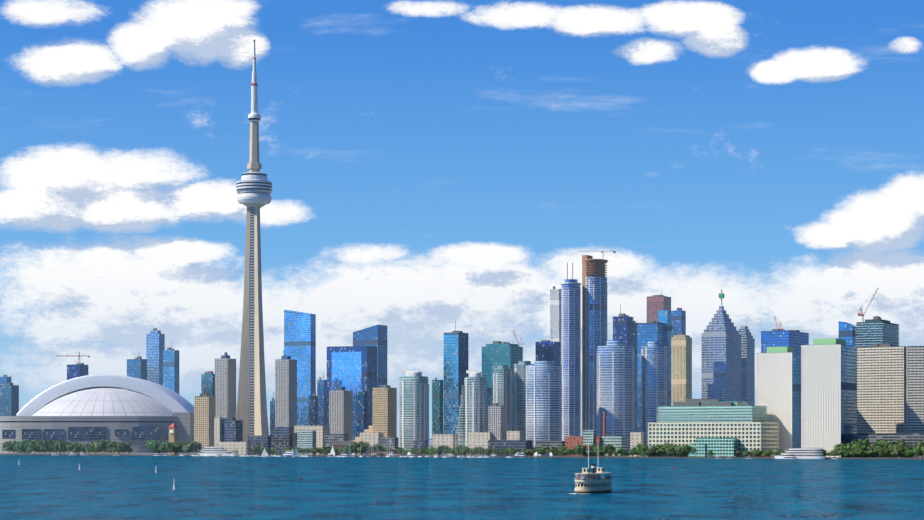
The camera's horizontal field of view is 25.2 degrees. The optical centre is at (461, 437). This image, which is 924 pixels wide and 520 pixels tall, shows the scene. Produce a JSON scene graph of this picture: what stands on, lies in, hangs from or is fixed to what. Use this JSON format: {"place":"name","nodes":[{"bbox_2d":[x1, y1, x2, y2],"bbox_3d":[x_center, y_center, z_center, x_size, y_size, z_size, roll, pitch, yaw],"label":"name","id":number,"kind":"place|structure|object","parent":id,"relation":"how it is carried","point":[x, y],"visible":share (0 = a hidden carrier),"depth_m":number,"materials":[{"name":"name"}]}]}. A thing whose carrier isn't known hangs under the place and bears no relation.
{"place":"outdoors","nodes":[
{"label":"outdoors","id":0,"kind":"place"},
{"bbox_2d":[0,439,923,519],"bbox_3d":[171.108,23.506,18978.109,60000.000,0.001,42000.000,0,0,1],"label":"water","id":1,"kind":"structure","parent":0,"point":[48,487],"depth_m":959.70,"materials":[{"name":"blue liquid"}]},
{"bbox_2d":[199,446,236,455],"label":"yacht","id":2,"kind":"object","parent":1,"relation":"on","point":[213,450],"visible":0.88,"depth_m":2649.46,"materials":[{"name":"white plastic"}]},
{"bbox_2d":[574,443,611,493],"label":"ferry","id":3,"kind":"object","parent":1,"relation":"on","point":[593,482],"visible":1,"depth_m":877.12,"materials":[{"name":"white metal"}]},
{"bbox_2d":[774,447,825,458],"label":"cruise boat","id":4,"kind":"object","parent":1,"relation":"on","point":[807,453],"visible":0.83,"depth_m":2285.58,"materials":[{"name":"white metal"}]},
{"bbox_2d":[0,440,923,459],"bbox_3d":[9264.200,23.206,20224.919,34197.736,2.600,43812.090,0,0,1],"label":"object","id":5,"kind":"structure","parent":0,"point":[358,455],"depth_m":2469.98,"materials":[{"name":"grey concrete"}]},
{"bbox_2d":[0,375,10,384],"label":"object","id":6,"kind":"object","parent":5,"relation":"on","point":[4,379],"visible":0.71,"depth_m":3968.53,"materials":[{"name":"blue glass"}]},
{"bbox_2d":[0,383,18,415],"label":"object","id":7,"kind":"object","parent":5,"relation":"on","point":[9,399],"visible":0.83,"depth_m":3605.18,"materials":[{"name":"teal glass"}]},
{"bbox_2d":[2,440,16,450],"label":"tree","id":8,"kind":"object","parent":5,"relation":"on","point":[6,446],"visible":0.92,"depth_m":2853.78,"materials":[{"name":"green plant"}]},
{"bbox_2d":[24,440,39,451],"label":"tree","id":9,"kind":"object","parent":5,"relation":"on","point":[31,444],"visible":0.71,"depth_m":2827.36,"materials":[{"name":"green plant"}]},
{"bbox_2d":[33,441,46,453],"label":"tree","id":10,"kind":"object","parent":5,"relation":"on","point":[41,447],"visible":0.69,"depth_m":2827.95,"materials":[{"name":"green plant"}]},
{"bbox_2d":[42,439,55,451],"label":"tree","id":11,"kind":"object","parent":5,"relation":"on","point":[49,444],"visible":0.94,"depth_m":2809.89,"materials":[{"name":"green plant"}]},
{"bbox_2d":[52,440,69,453],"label":"tree","id":12,"kind":"object","parent":5,"relation":"on","point":[57,445],"visible":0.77,"depth_m":2800.69,"materials":[{"name":"green plant"}]},
{"bbox_2d":[66,443,79,451],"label":"tree","id":13,"kind":"object","parent":5,"relation":"on","point":[71,447],"visible":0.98,"depth_m":2787.71,"materials":[{"name":"green plant"}]},
{"bbox_2d":[67,363,87,379],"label":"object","id":14,"kind":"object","parent":5,"relation":"on","point":[77,370],"visible":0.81,"depth_m":3633.71,"materials":[{"name":"blue glass"}]},
{"bbox_2d":[0,412,193,452],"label":"stadium","id":15,"kind":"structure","parent":5,"relation":"on","point":[138,432],"depth_m":2976.26,"materials":[{"name":"concrete"}]},
{"bbox_2d":[32,388,172,415],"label":"stadium dome","id":16,"kind":"structure","parent":15,"relation":"on","point":[105,402],"depth_m":3028.97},
{"bbox_2d":[16,374,193,415],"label":"stadium roof arch","id":17,"kind":"structure","parent":15,"relation":"on","point":[173,401],"depth_m":3094.53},
{"bbox_2d":[113,441,132,453],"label":"tree","id":18,"kind":"object","parent":5,"relation":"on","point":[121,445],"visible":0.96,"depth_m":2755.29,"materials":[{"name":"green plant"}]},
{"bbox_2d":[127,356,146,392],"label":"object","id":19,"kind":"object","parent":5,"relation":"on","point":[137,367],"visible":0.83,"depth_m":3650.37,"materials":[{"name":"blue glass"}]},
{"bbox_2d":[146,439,161,453],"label":"tree","id":20,"kind":"object","parent":5,"relation":"on","point":[152,444],"visible":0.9,"depth_m":2743.08,"materials":[{"name":"green plant"}]},
{"bbox_2d":[146,328,164,385],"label":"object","id":21,"kind":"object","parent":5,"relation":"on","point":[155,342],"visible":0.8,"depth_m":3705.32,"materials":[{"name":"blue glass"}]},
{"bbox_2d":[159,442,173,453],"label":"tree","id":22,"kind":"object","parent":5,"relation":"on","point":[165,447],"visible":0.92,"depth_m":2723.22,"materials":[{"name":"green plant"}]},
{"bbox_2d":[163,348,178,393],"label":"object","id":23,"kind":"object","parent":5,"relation":"on","point":[170,369],"visible":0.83,"depth_m":3641.30,"materials":[{"name":"blue glass"}]},
{"bbox_2d":[168,423,178,453],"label":"clock tower","id":24,"kind":"structure","parent":5,"relation":"on","point":[173,432],"depth_m":2766.52,"materials":[{"name":"beige concrete"}]},
{"bbox_2d":[188,441,202,453],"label":"tree","id":25,"kind":"object","parent":5,"relation":"on","point":[195,444],"visible":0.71,"depth_m":2723.71,"materials":[{"name":"green plant"}]},
{"bbox_2d":[194,390,214,452],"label":"building","id":26,"kind":"structure","parent":5,"relation":"on","point":[204,408],"depth_m":2968.93,"materials":[{"name":"beige concrete"}]},
{"bbox_2d":[201,371,214,395],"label":"skyscraper","id":27,"kind":"structure","parent":5,"relation":"on","point":[208,381],"depth_m":3230.59,"materials":[{"name":"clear glass"}]},
{"bbox_2d":[214,417,221,446],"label":"building","id":28,"kind":"structure","parent":5,"relation":"on","point":[217,429],"depth_m":2758.24,"materials":[{"name":"grey concrete"}]},
{"bbox_2d":[215,352,235,417],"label":"skyscraper","id":29,"kind":"structure","parent":5,"relation":"on","point":[225,385],"depth_m":3046.22,"materials":[{"name":"grey"}]},
{"bbox_2d":[222,418,242,441],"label":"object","id":30,"kind":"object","parent":5,"relation":"on","point":[232,429],"visible":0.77,"depth_m":2755.57,"materials":[{"name":"blue glass"}]},
{"bbox_2d":[217,442,249,454],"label":"building","id":31,"kind":"structure","parent":5,"relation":"on","point":[229,446],"depth_m":2660.81,"materials":[{"name":"white concrete"}]},
{"bbox_2d":[236,40,271,441],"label":"observation tower","id":32,"kind":"structure","parent":5,"relation":"on","point":[254,187],"depth_m":3023.10,"materials":[{"name":"concrete"}]},
{"bbox_2d":[248,435,270,454],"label":"building","id":33,"kind":"structure","parent":5,"relation":"on","point":[259,441],"depth_m":2677.41,"materials":[{"name":"grey glass"}]},
{"bbox_2d":[270,392,274,447],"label":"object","id":34,"kind":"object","parent":5,"relation":"on","point":[272,413],"visible":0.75,"depth_m":3119.57,"materials":[{"name":"blue glass"}]},
{"bbox_2d":[273,427,292,454],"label":"building","id":35,"kind":"structure","parent":5,"relation":"on","point":[281,435],"depth_m":2696.80,"materials":[{"name":"grey"}]},
{"bbox_2d":[275,350,296,447],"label":"skyscraper","id":36,"kind":"structure","parent":5,"relation":"on","point":[285,391],"depth_m":2927.12,"materials":[{"name":"grey"}]},
{"bbox_2d":[284,310,315,425],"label":"skyscraper","id":37,"kind":"structure","parent":5,"relation":"on","point":[300,337],"depth_m":3442.89,"materials":[{"name":"blue glass"}]},
{"bbox_2d":[297,430,315,454],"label":"building","id":38,"kind":"structure","parent":5,"relation":"on","point":[306,437],"depth_m":2652.44,"materials":[{"name":"green glass"}]},
{"bbox_2d":[294,426,329,454],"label":"building","id":39,"kind":"structure","parent":5,"relation":"on","point":[321,431],"depth_m":2690.40,"materials":[{"name":"grey concrete"}]},
{"bbox_2d":[309,393,317,425],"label":"skyscraper","id":40,"kind":"structure","parent":5,"relation":"on","point":[313,409],"depth_m":3251.09,"materials":[{"name":"blue glass"}]},
{"bbox_2d":[317,373,326,425],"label":"skyscraper","id":41,"kind":"structure","parent":5,"relation":"on","point":[322,399],"depth_m":3289.53,"materials":[{"name":"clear glass"}]},
{"bbox_2d":[324,434,347,454],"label":"building","id":42,"kind":"structure","parent":5,"relation":"on","point":[329,439],"depth_m":2648.16,"materials":[{"name":"grey"}]},
{"bbox_2d":[329,385,352,440],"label":"skyscraper","id":43,"kind":"structure","parent":5,"relation":"on","point":[340,409],"depth_m":2825.95,"materials":[{"name":"grey concrete"}]},
{"bbox_2d":[327,441,355,454],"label":"building","id":44,"kind":"structure","parent":5,"relation":"on","point":[338,445],"depth_m":2599.15,"materials":[{"name":"grey"}]},
{"bbox_2d":[327,346,376,439],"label":"skyscraper","id":45,"kind":"structure","parent":5,"relation":"on","point":[352,368],"depth_m":3296.19,"materials":[{"name":"blue glass"}]},
{"bbox_2d":[350,441,370,454],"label":"tree","id":46,"kind":"object","parent":5,"relation":"on","point":[364,446],"visible":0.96,"depth_m":2574.33,"materials":[{"name":"green plant"}]},
{"bbox_2d":[356,389,366,436],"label":"skyscraper","id":47,"kind":"structure","parent":5,"relation":"on","point":[361,411],"depth_m":2943.11,"materials":[{"name":"blue glass"}]},
{"bbox_2d":[353,325,386,387],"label":"skyscraper","id":48,"kind":"structure","parent":5,"relation":"on","point":[375,335],"depth_m":3469.04,"materials":[{"name":"blue glass"}]},
{"bbox_2d":[360,432,382,454],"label":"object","id":49,"kind":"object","parent":5,"relation":"on","point":[367,437],"visible":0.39,"depth_m":2643.88,"materials":[{"name":"grey concrete"}]},
{"bbox_2d":[351,385,396,453],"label":"tan hotel","id":50,"kind":"structure","parent":5,"relation":"on","point":[385,410],"depth_m":2771.20,"materials":[{"name":"beige concrete"}]},
{"bbox_2d":[381,437,397,454],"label":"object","id":51,"kind":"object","parent":5,"relation":"on","point":[394,441],"visible":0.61,"depth_m":2587.88,"materials":[{"name":"grey"}]},
{"bbox_2d":[399,370,428,454],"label":"condo","id":52,"kind":"structure","parent":5,"relation":"on","point":[413,406],"depth_m":2654.02,"materials":[{"name":"green glass"}]},
{"bbox_2d":[414,441,427,454],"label":"building","id":53,"kind":"structure","parent":5,"relation":"on","point":[421,444],"depth_m":2580.26,"materials":[{"name":"grey"}]},
{"bbox_2d":[432,378,442,433],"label":"skyscraper","id":54,"kind":"structure","parent":5,"relation":"on","point":[437,406],"depth_m":2885.91,"materials":[{"name":"teal glass"}]},
{"bbox_2d":[432,434,457,454],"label":"building","id":55,"kind":"structure","parent":5,"relation":"on","point":[444,437],"depth_m":2594.52,"materials":[{"name":"grey concrete"}]},
{"bbox_2d":[444,320,467,433],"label":"skyscraper","id":56,"kind":"structure","parent":5,"relation":"on","point":[455,356],"depth_m":3077.36,"materials":[{"name":"blue glass"}]},
{"bbox_2d":[433,431,484,455],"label":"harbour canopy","id":57,"kind":"object","parent":5,"relation":"on","point":[455,441],"visible":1,"depth_m":2521.91,"materials":[{"name":"white paint"}]},
{"bbox_2d":[457,370,486,454],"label":"condo","id":58,"kind":"structure","parent":5,"relation":"on","point":[472,416],"depth_m":2617.82,"materials":[{"name":"green glass"}]},
{"bbox_2d":[468,432,491,454],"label":"building","id":59,"kind":"structure","parent":5,"relation":"on","point":[485,437],"depth_m":2585.27,"materials":[{"name":"grey concrete"}]},
{"bbox_2d":[407,451,553,455],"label":"market tents","id":60,"kind":"object","parent":5,"relation":"on","point":[535,454],"visible":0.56,"depth_m":2466.39,"materials":[{"name":"white fabric"}]},
{"bbox_2d":[488,403,505,439],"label":"building","id":61,"kind":"structure","parent":5,"relation":"on","point":[496,420],"depth_m":2583.31,"materials":[{"name":"grey"}]},
{"bbox_2d":[482,341,522,431],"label":"teal tower","id":62,"kind":"structure","parent":5,"relation":"on","point":[495,354],"depth_m":3085.03,"materials":[{"name":"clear glass"}]},
{"bbox_2d":[493,365,511,439],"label":"skyscraper","id":63,"kind":"structure","parent":5,"relation":"on","point":[502,385],"depth_m":2721.76,"materials":[{"name":"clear glass"}]},
{"bbox_2d":[488,440,532,455],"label":"building","id":64,"kind":"structure","parent":5,"relation":"on","point":[499,445],"depth_m":2505.36,"materials":[{"name":"grey"}]},
{"bbox_2d":[507,431,522,439],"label":"building","id":65,"kind":"structure","parent":5,"relation":"on","point":[514,435],"depth_m":2563.29,"materials":[{"name":"grey concrete"}]},
{"bbox_2d":[514,361,533,439],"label":"skyscraper","id":66,"kind":"structure","parent":5,"relation":"on","point":[519,396],"depth_m":2736.04,"materials":[{"name":"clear glass"}]},
{"bbox_2d":[525,361,561,449],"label":"skyscraper","id":67,"kind":"structure","parent":5,"relation":"on","point":[543,392],"depth_m":2575.45,"materials":[{"name":"blue glass"}]},
{"bbox_2d":[535,340,559,364],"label":"skyscraper","id":68,"kind":"structure","parent":5,"relation":"on","point":[547,350],"depth_m":3154.95,"materials":[{"name":"blue glass"}]},
{"bbox_2d":[536,441,564,455],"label":"building","id":69,"kind":"structure","parent":5,"relation":"on","point":[540,444],"depth_m":2514.96,"materials":[{"name":"grey"}]},
{"bbox_2d":[550,286,560,364],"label":"skyscraper","id":70,"kind":"structure","parent":5,"relation":"on","point":[555,315],"depth_m":3705.39,"materials":[{"name":"grey glass"}]},
{"bbox_2d":[560,262,580,440],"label":"skyscraper","id":71,"kind":"structure","parent":5,"relation":"on","point":[571,346],"depth_m":2858.36,"materials":[{"name":"blue glass"}]},
{"bbox_2d":[574,444,585,453],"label":"tree","id":72,"kind":"object","parent":5,"relation":"on","point":[578,448],"visible":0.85,"depth_m":2433.24,"materials":[{"name":"green plant"}]},
{"bbox_2d":[565,436,600,455],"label":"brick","id":73,"kind":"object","parent":5,"relation":"on","point":[571,442],"visible":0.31,"depth_m":2482.56,"materials":[{"name":"red"}]},
{"bbox_2d":[583,430,595,444],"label":"building","id":74,"kind":"structure","parent":5,"relation":"on","point":[588,436],"depth_m":2471.48,"materials":[{"name":"green glass"}]},
{"bbox_2d":[582,255,607,435],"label":"skyscraper","id":75,"kind":"structure","parent":5,"relation":"on","point":[594,307],"depth_m":2871.53,"materials":[{"name":"blue glass"}]},
{"bbox_2d":[602,444,615,453],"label":"tree","id":76,"kind":"object","parent":5,"relation":"on","point":[609,448],"visible":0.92,"depth_m":2420.61,"materials":[{"name":"green plant"}]},
{"bbox_2d":[601,436,626,455],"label":"building","id":77,"kind":"structure","parent":5,"relation":"on","point":[617,442],"depth_m":2463.93,"materials":[{"name":"green glass"}]},
{"bbox_2d":[597,340,633,450],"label":"skyscraper","id":78,"kind":"structure","parent":5,"relation":"on","point":[615,380],"depth_m":2614.89,"materials":[{"name":"blue glass"}]},
{"bbox_2d":[613,304,632,345],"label":"navy box","id":79,"kind":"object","parent":5,"relation":"on","point":[622,326],"visible":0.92,"depth_m":3367.77,"materials":[{"name":"blue glass"}]},
{"bbox_2d":[633,321,636,431],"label":"skyscraper","id":80,"kind":"structure","parent":5,"relation":"on","point":[635,369],"depth_m":3414.24,"materials":[{"name":"blue glass"}]},
{"bbox_2d":[630,432,643,455],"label":"building","id":81,"kind":"structure","parent":5,"relation":"on","point":[636,438],"depth_m":2440.61,"materials":[{"name":"grey concrete"}]},
{"bbox_2d":[628,443,645,456],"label":"tree","id":82,"kind":"object","parent":5,"relation":"on","point":[636,448],"visible":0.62,"depth_m":2404.26,"materials":[{"name":"green plant"}]},
{"bbox_2d":[637,321,664,431],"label":"skyscraper","id":83,"kind":"structure","parent":5,"relation":"on","point":[651,331],"depth_m":3128.83,"materials":[{"name":"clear glass"}]},
{"bbox_2d":[641,341,666,454],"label":"skyscraper","id":84,"kind":"structure","parent":5,"relation":"on","point":[654,375],"depth_m":2637.27,"materials":[{"name":"blue glass"}]},
{"bbox_2d":[650,445,664,456],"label":"tree","id":85,"kind":"object","parent":5,"relation":"on","point":[653,448],"visible":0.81,"depth_m":2388.35,"materials":[{"name":"green plant"}]},
{"bbox_2d":[647,291,670,322],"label":"skyscraper","id":86,"kind":"structure","parent":5,"relation":"on","point":[656,304],"depth_m":4086.41,"materials":[{"name":"red"}]},
{"bbox_2d":[658,305,671,405],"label":"skyscraper","id":87,"kind":"structure","parent":5,"relation":"on","point":[665,316],"depth_m":3143.19,"materials":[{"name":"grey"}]},
{"bbox_2d":[656,442,673,456],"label":"tree","id":88,"kind":"object","parent":5,"relation":"on","point":[666,446],"visible":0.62,"depth_m":2387.18,"materials":[{"name":"green plant"}]},
{"bbox_2d":[672,308,685,336],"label":"skyscraper","id":89,"kind":"structure","parent":5,"relation":"on","point":[678,315],"depth_m":3432.16,"materials":[{"name":"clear glass"}]},
{"bbox_2d":[671,322,691,405],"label":"skyscraper","id":90,"kind":"structure","parent":5,"relation":"on","point":[681,366],"depth_m":3053.63,"materials":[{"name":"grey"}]},
{"bbox_2d":[689,443,705,456],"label":"glass building","id":91,"kind":"structure","parent":5,"relation":"on","point":[699,447],"depth_m":2365.31,"materials":[{"name":"teal glass"}]},
{"bbox_2d":[648,422,778,456],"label":"terminal","id":92,"kind":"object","parent":5,"relation":"on","point":[761,436],"visible":0.58,"depth_m":2377.96,"materials":[{"name":"grey concrete"}]},
{"bbox_2d":[671,399,748,405],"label":"building roof","id":93,"kind":"structure","parent":92,"relation":"on","point":[737,403],"depth_m":2412.39,"materials":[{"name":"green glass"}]},
{"bbox_2d":[656,396,768,422],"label":"building","id":94,"kind":"structure","parent":92,"relation":"on","point":[676,412],"depth_m":2395.36,"materials":[{"name":"teal glass"}]},
{"bbox_2d":[696,438,737,456],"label":"terminal annex","id":95,"kind":"object","parent":5,"relation":"on","point":[727,447],"visible":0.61,"depth_m":2355.12,"materials":[{"name":"teal glass"}]},
{"bbox_2d":[702,289,740,401],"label":"skyscraper","id":96,"kind":"structure","parent":5,"relation":"on","point":[721,356],"depth_m":3189.15,"materials":[{"name":"blue glass"}]},
{"bbox_2d":[739,326,754,405],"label":"skyscraper","id":97,"kind":"structure","parent":5,"relation":"on","point":[747,368],"depth_m":3267.40,"materials":[{"name":"blue glass"}]},
{"bbox_2d":[756,346,800,455],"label":"high-rise building","id":98,"kind":"structure","parent":5,"relation":"on","point":[778,382],"depth_m":2416.68,"materials":[{"name":"grey concrete"}]},
{"bbox_2d":[761,329,808,352],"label":"blue block","id":99,"kind":"structure","parent":5,"relation":"on","point":[796,339],"depth_m":2903.08,"materials":[{"name":"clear glass"}]},
{"bbox_2d":[801,338,856,456],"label":"high-rise building","id":100,"kind":"structure","parent":5,"relation":"on","point":[828,393],"depth_m":2338.43,"materials":[{"name":"grey concrete"}]},
{"bbox_2d":[839,321,855,345],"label":"skyscraper","id":101,"kind":"structure","parent":5,"relation":"on","point":[847,332],"depth_m":2791.79,"materials":[{"name":"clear glass"}]},
{"bbox_2d":[855,316,899,346],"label":"office building","id":102,"kind":"structure","parent":5,"relation":"on","point":[876,330],"depth_m":2702.18,"materials":[{"name":"teal glass"}]},
{"bbox_2d":[857,344,905,433],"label":"office building","id":103,"kind":"structure","parent":5,"relation":"on","point":[881,388],"depth_m":2441.33,"materials":[{"name":"grey concrete"}]},
{"bbox_2d":[852,433,923,457],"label":"hotel podium","id":104,"kind":"object","parent":5,"relation":"on","point":[913,439],"visible":0.33,"depth_m":2320.74,"materials":[{"name":"grey"}]},
{"bbox_2d":[890,446,902,457],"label":"tree","id":105,"kind":"object","parent":5,"relation":"on","point":[896,451],"visible":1,"depth_m":2260.08,"materials":[{"name":"green plant"}]},
{"bbox_2d":[890,439,913,457],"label":"tree","id":106,"kind":"object","parent":5,"relation":"on","point":[901,444],"visible":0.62,"depth_m":2287.66,"materials":[{"name":"green plant"}]},
{"bbox_2d":[906,346,923,433],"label":"hotel","id":107,"kind":"structure","parent":5,"relation":"on","point":[914,389],"depth_m":2372.32,"materials":[{"name":"grey concrete"}]},
{"bbox_2d":[912,442,923,457],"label":"tree","id":108,"kind":"object","parent":5,"relation":"on","point":[917,450],"visible":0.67,"depth_m":2249.72,"materials":[{"name":"green plant"}]},
{"bbox_2d":[0,0,923,438],"label":"sky","id":109,"kind":"structure","parent":0,"point":[430,165],"materials":[{"name":"blue"}]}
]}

